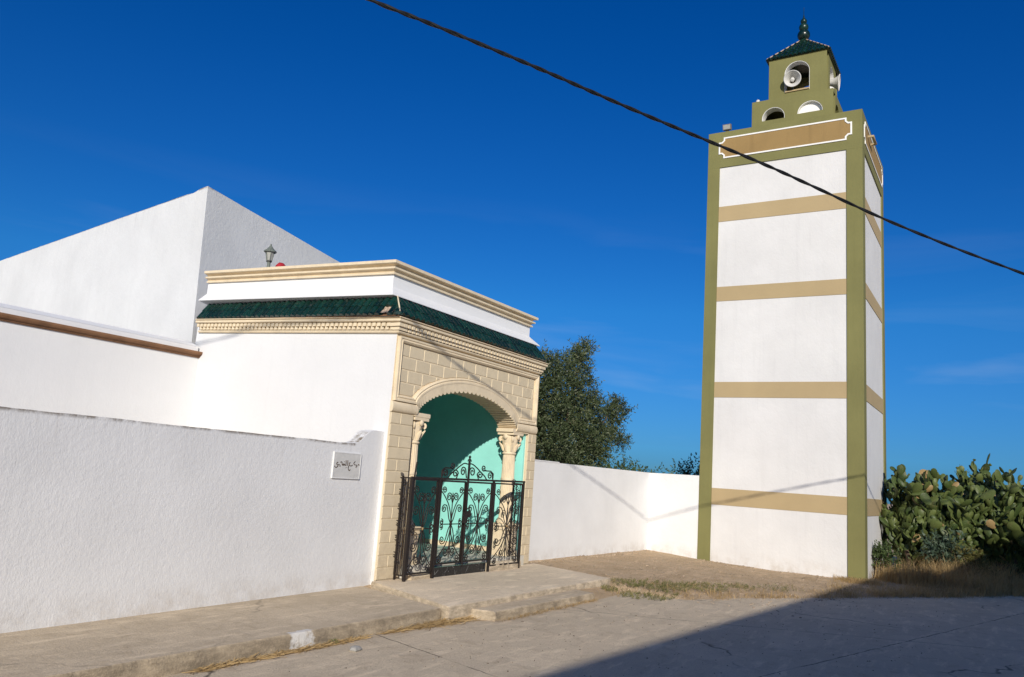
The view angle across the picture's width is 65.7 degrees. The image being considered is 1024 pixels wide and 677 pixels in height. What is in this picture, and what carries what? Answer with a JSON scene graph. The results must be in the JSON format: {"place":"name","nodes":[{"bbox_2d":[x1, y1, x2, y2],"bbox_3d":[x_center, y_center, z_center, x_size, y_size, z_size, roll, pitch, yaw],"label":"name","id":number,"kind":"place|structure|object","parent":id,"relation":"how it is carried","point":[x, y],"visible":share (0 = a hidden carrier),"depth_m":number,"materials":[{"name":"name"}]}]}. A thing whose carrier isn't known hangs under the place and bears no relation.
{"place":"outdoors","nodes":[
{"label":"outdoors","id":0,"kind":"place"},
{"bbox_2d":[0,586,440,676],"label":"pavement","id":1,"kind":"structure","parent":0,"point":[162,644],"depth_m":6.99,"materials":[{"name":"concrete"}]},
{"bbox_2d":[0,406,383,632],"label":"boundary wall","id":2,"kind":"structure","parent":1,"relation":"on","point":[103,518],"depth_m":7.84,"materials":[{"name":"white paint"}]},
{"bbox_2d":[331,451,361,478],"bbox_3d":[-2.124,1.630,10.173,0.043,0.333,0.531,-2,-11,29],"label":"name plaque","id":3,"kind":"object","parent":2,"relation":"attached to","point":[345,465],"visible":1,"depth_m":10.15,"materials":[{"name":"grey stone"}]},
{"bbox_2d":[0,0,1023,503],"label":"sky","id":4,"kind":"structure","parent":0,"point":[360,130],"materials":[{"name":"blue"}]},
{"bbox_2d":[163,592,1023,676],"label":"road","id":5,"kind":"structure","parent":0,"point":[976,636],"depth_m":8.88,"materials":[{"name":"grey asphalt"}]},
{"bbox_2d":[350,645,361,651],"bbox_3d":[-1.469,2.894,7.410,0.123,0.051,0.158,1,-10,18],"label":"stone","id":6,"kind":"object","parent":5,"relation":"on","point":[355,648],"visible":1,"depth_m":7.37,"materials":[{"name":"white stone"}]},
{"bbox_2d":[182,599,597,672],"bbox_3d":[-1.148,3.043,8.212,0.584,0.109,8.494,-3,-12,36],"label":"curb","id":7,"kind":"object","parent":5,"relation":"on","point":[434,623],"visible":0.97,"depth_m":7.66,"materials":[{"name":"beige concrete"}]},
{"bbox_2d":[328,576,803,644],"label":"weeds","id":8,"kind":"object","parent":5,"relation":"on","point":[635,584],"visible":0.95,"depth_m":13.01,"materials":[{"name":"green plant"}]},
{"bbox_2d":[422,552,954,676],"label":"pebbles","id":9,"kind":"object","parent":5,"relation":"on","point":[699,596],"visible":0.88,"depth_m":13.38,"materials":[{"name":"beige stone"}]},
{"bbox_2d":[289,554,951,676],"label":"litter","id":10,"kind":"object","parent":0,"point":[705,626],"visible":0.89,"depth_m":11.01,"materials":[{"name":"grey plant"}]},
{"bbox_2d":[363,504,1022,599],"bbox_3d":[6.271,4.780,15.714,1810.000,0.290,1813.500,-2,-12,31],"label":"ground","id":11,"kind":"structure","parent":0,"point":[634,569],"depth_m":15.08,"materials":[{"name":"brown soil"}]},
{"bbox_2d":[0,303,202,425],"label":"side annex","id":12,"kind":"object","parent":11,"relation":"on","point":[52,362],"visible":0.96,"depth_m":11.66,"materials":[{"name":"white paint"}]},
{"bbox_2d":[0,186,339,345],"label":"prayer hall","id":13,"kind":"structure","parent":11,"relation":"on","point":[143,270],"depth_m":15.60,"materials":[{"name":"white paint"}]},
{"bbox_2d":[371,563,609,620],"bbox_3d":[-0.173,3.631,11.535,1.644,0.265,4.820,-2,-12,31],"label":"landing","id":14,"kind":"object","parent":11,"relation":"on","point":[457,596],"visible":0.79,"depth_m":10.79,"materials":[{"name":"concrete"}]},
{"bbox_2d":[189,259,547,584],"bbox_3d":[-2.400,1.485,13.596,4.628,4.779,4.359,-2,-12,31],"label":"entrance porch","id":15,"kind":"object","parent":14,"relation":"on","point":[432,375],"visible":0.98,"depth_m":12.30,"materials":[{"name":"white paint"}]},
{"bbox_2d":[264,244,276,266],"bbox_3d":[-4.098,-1.073,13.300,0.198,1.073,0.198,11,-12,-35],"label":"roof lantern","id":16,"kind":"object","parent":15,"relation":"on","point":[270,251],"visible":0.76,"depth_m":13.31,"materials":[{"name":"metal"}]},
{"bbox_2d":[393,456,524,581],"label":"entrance gate","id":17,"kind":"structure","parent":15,"relation":"attached to","point":[466,514],"depth_m":11.67,"materials":[{"name":"black metal"}]},
{"bbox_2d":[471,589,594,620],"bbox_3d":[0.345,3.554,10.561,0.413,0.155,2.800,-2,-12,31],"label":"step","id":18,"kind":"object","parent":11,"relation":"on","point":[506,610],"visible":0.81,"depth_m":10.19,"materials":[{"name":"concrete"}]},
{"bbox_2d":[535,335,637,467],"bbox_3d":[1.314,2.802,23.758,3.671,6.305,8.467,-2,-12,31],"label":"olive tree","id":19,"kind":"object","parent":11,"relation":"on","point":[560,414],"visible":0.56,"depth_m":22.87,"materials":[{"name":"green plant"}]},
{"bbox_2d":[529,459,698,560],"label":"boundary wall","id":20,"kind":"structure","parent":11,"relation":"on","point":[578,510],"depth_m":17.68,"materials":[{"name":"white paint"}]},
{"bbox_2d":[590,454,650,471],"bbox_3d":[3.108,4.680,23.788,2.209,2.545,2.286,-2,-12,31],"label":"shrub","id":21,"kind":"object","parent":11,"relation":"on","point":[608,464],"visible":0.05,"depth_m":23.63,"materials":[{"name":"green plant"}]},
{"bbox_2d":[611,463,665,472],"bbox_3d":[3.674,4.661,22.568,1.976,2.248,2.135,-2,-12,31],"label":"shrub","id":22,"kind":"object","parent":11,"relation":"on","point":[635,467],"visible":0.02,"depth_m":22.77,"materials":[{"name":"green plant"}]},
{"bbox_2d":[658,452,699,475],"bbox_3d":[4.868,4.354,21.406,2.170,2.617,1.783,-2,-12,31],"label":"shrub","id":23,"kind":"object","parent":11,"relation":"on","point":[690,467],"visible":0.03,"depth_m":21.48,"materials":[{"name":"green plant"}]},
{"bbox_2d":[528,550,851,589],"bbox_3d":[4.326,4.575,15.258,6.124,0.209,5.924,-2,-12,31],"label":"rubble","id":24,"kind":"object","parent":11,"relation":"on","point":[597,556],"visible":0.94,"depth_m":16.98,"materials":[{"name":"beige stone"}]},
{"bbox_2d":[697,15,886,580],"bbox_3d":[7.399,-1.667,20.370,3.798,14.930,3.818,-2,-12,31],"label":"minaret","id":25,"kind":"object","parent":11,"relation":"on","point":[792,474],"visible":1,"depth_m":18.52,"materials":[{"name":"white paint"}]},
{"bbox_2d":[723,124,731,131],"bbox_3d":[5.487,-5.342,20.242,0.200,0.248,0.130,-2,-12,31],"label":"floodlight","id":26,"kind":"object","parent":25,"relation":"on","point":[727,127],"visible":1,"depth_m":20.21,"materials":[{"name":"metal"}]},
{"bbox_2d":[783,70,800,89],"bbox_3d":[7.351,-6.650,20.669,0.429,0.460,0.592,-2,-12,31],"label":"horn loudspeaker","id":27,"kind":"object","parent":25,"relation":"attached to","point":[792,78],"visible":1,"depth_m":20.54,"materials":[{"name":"metal"}]},
{"bbox_2d":[830,74,840,90],"bbox_3d":[8.283,-6.598,20.722,0.573,0.505,0.430,-2,-12,31],"label":"horn loudspeaker","id":28,"kind":"object","parent":25,"relation":"attached to","point":[835,82],"visible":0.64,"depth_m":20.56,"materials":[{"name":"metal"}]},
{"bbox_2d":[592,551,1023,600],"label":"dry grass","id":29,"kind":"structure","parent":11,"relation":"on","point":[955,581],"depth_m":16.18,"materials":[{"name":"plant"}]},
{"bbox_2d":[871,539,905,572],"bbox_3d":[8.278,4.906,17.713,0.915,0.882,0.886,-2,-12,31],"label":"shrub","id":30,"kind":"object","parent":11,"relation":"on","point":[885,555],"visible":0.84,"depth_m":17.63,"materials":[{"name":"green plant"}]},
{"bbox_2d":[879,464,976,570],"bbox_3d":[9.822,4.423,19.074,2.496,2.714,2.568,-2,-12,31],"label":"prickly pear","id":31,"kind":"object","parent":11,"relation":"on","point":[903,533],"visible":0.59,"depth_m":18.68,"materials":[{"name":"green plant"}]},
{"bbox_2d":[911,526,975,567],"bbox_3d":[9.571,4.781,17.636,1.316,1.276,1.161,-2,-12,31],"label":"shrub","id":32,"kind":"object","parent":11,"relation":"on","point":[942,550],"visible":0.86,"depth_m":17.52,"materials":[{"name":"green plant"}]},
{"bbox_2d":[897,470,1003,568],"bbox_3d":[10.474,4.445,18.888,2.513,2.696,2.448,-2,-12,31],"label":"prickly pear","id":33,"kind":"object","parent":11,"relation":"on","point":[934,511],"visible":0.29,"depth_m":18.41,"materials":[{"name":"green plant"}]},
{"bbox_2d":[914,453,1021,573],"bbox_3d":[11.002,4.230,18.691,2.964,3.125,2.609,-2,-12,31],"label":"prickly pear","id":34,"kind":"object","parent":11,"relation":"on","point":[992,544],"visible":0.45,"depth_m":17.98,"materials":[{"name":"green plant"}]},
{"bbox_2d":[949,542,1000,577],"bbox_3d":[10.027,4.919,17.208,0.990,0.969,0.941,-2,-12,31],"label":"shrub","id":35,"kind":"object","parent":11,"relation":"on","point":[968,555],"visible":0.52,"depth_m":17.18,"materials":[{"name":"green plant"}]},
{"bbox_2d":[946,466,1023,577],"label":"prickly pear","id":36,"kind":"object","parent":11,"relation":"on","point":[1015,514],"visible":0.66,"depth_m":17.69,"materials":[{"name":"green plant"}]},
{"bbox_2d":[996,483,1023,570],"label":"prickly pear","id":37,"kind":"object","parent":11,"relation":"on","point":[1018,535],"visible":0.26,"depth_m":17.28,"materials":[{"name":"green plant"}]},
{"bbox_2d":[367,0,1023,274],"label":"overhead cable","id":38,"kind":"object","parent":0,"point":[486,46],"visible":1,"depth_m":8.19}
]}

